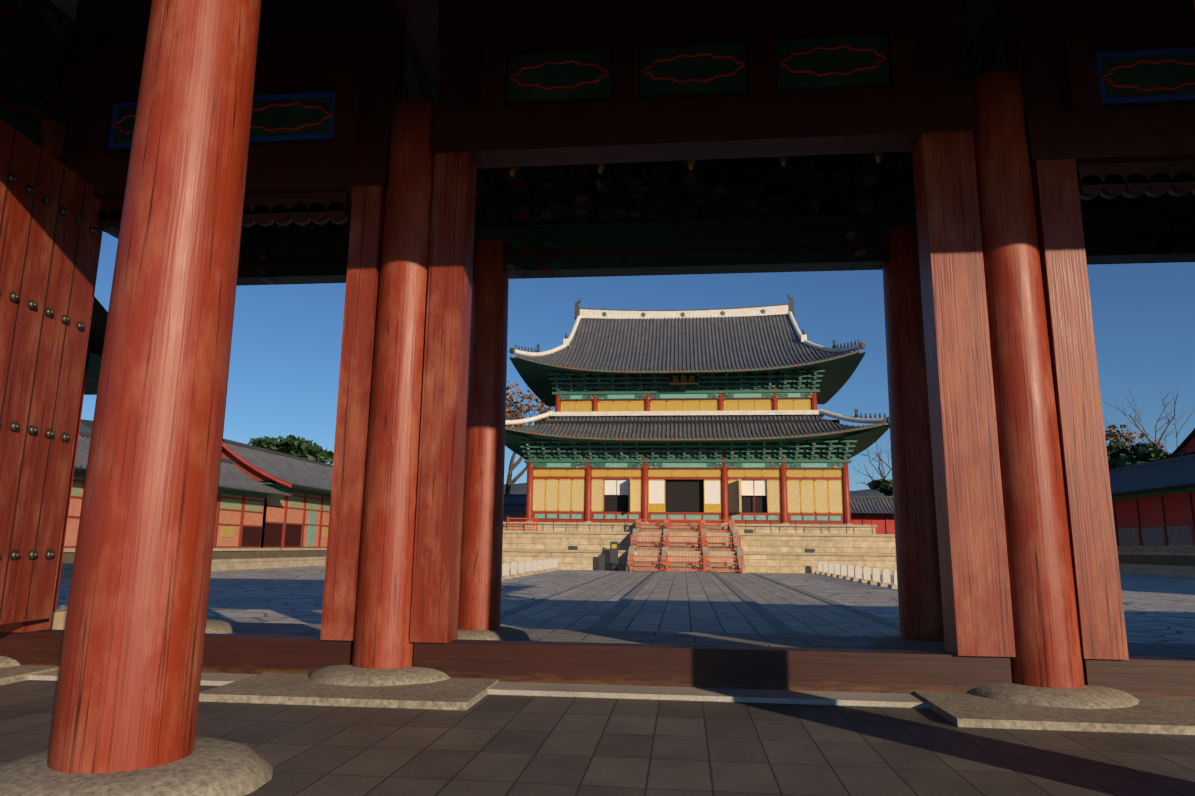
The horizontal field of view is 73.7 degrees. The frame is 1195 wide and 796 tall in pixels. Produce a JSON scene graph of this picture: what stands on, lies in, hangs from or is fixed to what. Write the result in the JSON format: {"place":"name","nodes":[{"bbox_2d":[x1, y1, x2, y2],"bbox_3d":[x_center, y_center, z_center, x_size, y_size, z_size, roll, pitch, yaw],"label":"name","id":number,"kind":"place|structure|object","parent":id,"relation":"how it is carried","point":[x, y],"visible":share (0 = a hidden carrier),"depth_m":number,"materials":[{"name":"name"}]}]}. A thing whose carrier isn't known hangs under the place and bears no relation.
{"place":"outdoors","nodes":[
{"label":"outdoors","id":0,"kind":"place"},
{"bbox_2d":[79,419,892,495],"bbox_3d":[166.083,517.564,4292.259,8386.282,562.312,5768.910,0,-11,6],"label":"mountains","id":1,"kind":"structure","parent":0,"point":[86,426],"depth_m":3640.83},
{"bbox_2d":[56,565,1194,643],"bbox_3d":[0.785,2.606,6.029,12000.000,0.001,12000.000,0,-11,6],"label":"ground","id":2,"kind":"structure","parent":0,"point":[1159,608],"depth_m":24.48,"materials":[{"name":"grey stone"}]},
{"bbox_2d":[50,296,107,629],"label":"building","id":3,"kind":"structure","parent":2,"relation":"on","point":[99,316],"depth_m":9.25,"materials":[{"name":"tile"}]},
{"bbox_2d":[60,431,332,578],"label":"buildings","id":4,"kind":"structure","parent":2,"relation":"on","point":[273,509],"depth_m":49.41,"materials":[{"name":"paint"}]},
{"bbox_2d":[503,494,894,533],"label":"corridor","id":5,"kind":"object","parent":2,"relation":"on","point":[878,511],"visible":0.1,"depth_m":89.19,"materials":[{"name":"tile"}]},
{"bbox_2d":[502,519,896,573],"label":"stone terrace","id":6,"kind":"structure","parent":2,"relation":"on","point":[778,548],"depth_m":52.14,"materials":[{"name":"beige stone"}]},
{"bbox_2d":[506,517,742,572],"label":"stair railings","id":7,"kind":"object","parent":6,"relation":"on","point":[704,563],"visible":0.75,"depth_m":50.74,"materials":[{"name":"red wood"}]},
{"bbox_2d":[502,518,897,588],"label":"rank stones","id":8,"kind":"object","parent":2,"relation":"on","point":[843,571],"visible":0.65,"depth_m":40.66,"materials":[{"name":"white stone"}]},
{"bbox_2d":[248,380,1194,495],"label":"trees","id":9,"kind":"object","parent":2,"relation":"on","point":[1120,453],"visible":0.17,"depth_m":90.28,"materials":[{"name":"green plant"}]},
{"bbox_2d":[1109,454,1194,576],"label":"corridor","id":10,"kind":"object","parent":2,"relation":"on","point":[1153,503],"visible":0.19,"depth_m":57.14,"materials":[{"name":"wood"}]},
{"bbox_2d":[1172,428,1194,453],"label":"roof","id":11,"kind":"structure","parent":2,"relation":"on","point":[1187,444],"depth_m":78.42,"materials":[{"name":"tile"}]},
{"bbox_2d":[81,232,1194,490],"label":"sky","id":12,"kind":"structure","parent":0,"point":[285,356],"materials":[{"name":"blue"}]},
{"bbox_2d":[518,370,856,524],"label":"hall walls","id":13,"kind":"structure","parent":0,"point":[741,484],"depth_m":59.33,"materials":[{"name":"yellow wood"}]},
{"bbox_2d":[505,294,889,458],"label":"hall roof","id":14,"kind":"structure","parent":13,"relation":"on","point":[707,341],"depth_m":61.72,"materials":[{"name":"grey tile"}]},
{"bbox_2d":[500,571,899,636],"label":"path","id":15,"kind":"structure","parent":0,"point":[700,602],"depth_m":18.53,"materials":[{"name":"grey stone"}]},
{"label":"gate platform","id":16,"kind":"structure","parent":0,"visible":0},
{"bbox_2d":[0,622,1194,795],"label":"gate floor","id":17,"kind":"structure","parent":16,"relation":"on","point":[503,745],"depth_m":4.34,"materials":[{"name":"grey stone"}]},
{"bbox_2d":[0,619,1138,795],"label":"column bases","id":18,"kind":"object","parent":17,"relation":"on","point":[208,766],"visible":0.44,"depth_m":3.65,"materials":[{"name":"grey stone"}]},
{"bbox_2d":[0,0,1194,699],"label":"wooden gate","id":19,"kind":"object","parent":17,"relation":"on","point":[1106,154],"visible":0.67,"depth_m":6.54,"materials":[{"name":"red wood"}]},
{"bbox_2d":[0,118,100,624],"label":"gate door","id":20,"kind":"structure","parent":19,"relation":"attached to","point":[50,231],"depth_m":6.57,"materials":[{"name":"red wood"}]},
{"bbox_2d":[62,19,1194,155],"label":"decorative panels","id":21,"kind":"object","parent":19,"relation":"attached to","point":[1079,75],"visible":0.75,"depth_m":6.94,"materials":[{"name":"wood"}]},
{"bbox_2d":[0,665,1194,734],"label":"stone curb","id":22,"kind":"structure","parent":17,"relation":"on","point":[1160,716],"depth_m":5.53,"materials":[{"name":"grey stone"}]},
{"bbox_2d":[41,0,1194,773],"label":"columns","id":23,"kind":"structure","parent":17,"relation":"on","point":[129,670],"depth_m":4.19,"materials":[{"name":"red wood"}]},
{"bbox_2d":[50,0,1008,238],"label":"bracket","id":24,"kind":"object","parent":23,"relation":"on","point":[985,52],"depth_m":9.34,"materials":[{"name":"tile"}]},
{"bbox_2d":[0,0,1194,285],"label":"eaves","id":25,"kind":"object","parent":24,"relation":"attached to","point":[838,212],"visible":0.4,"depth_m":9.62,"materials":[{"name":"wood"}]}
]}

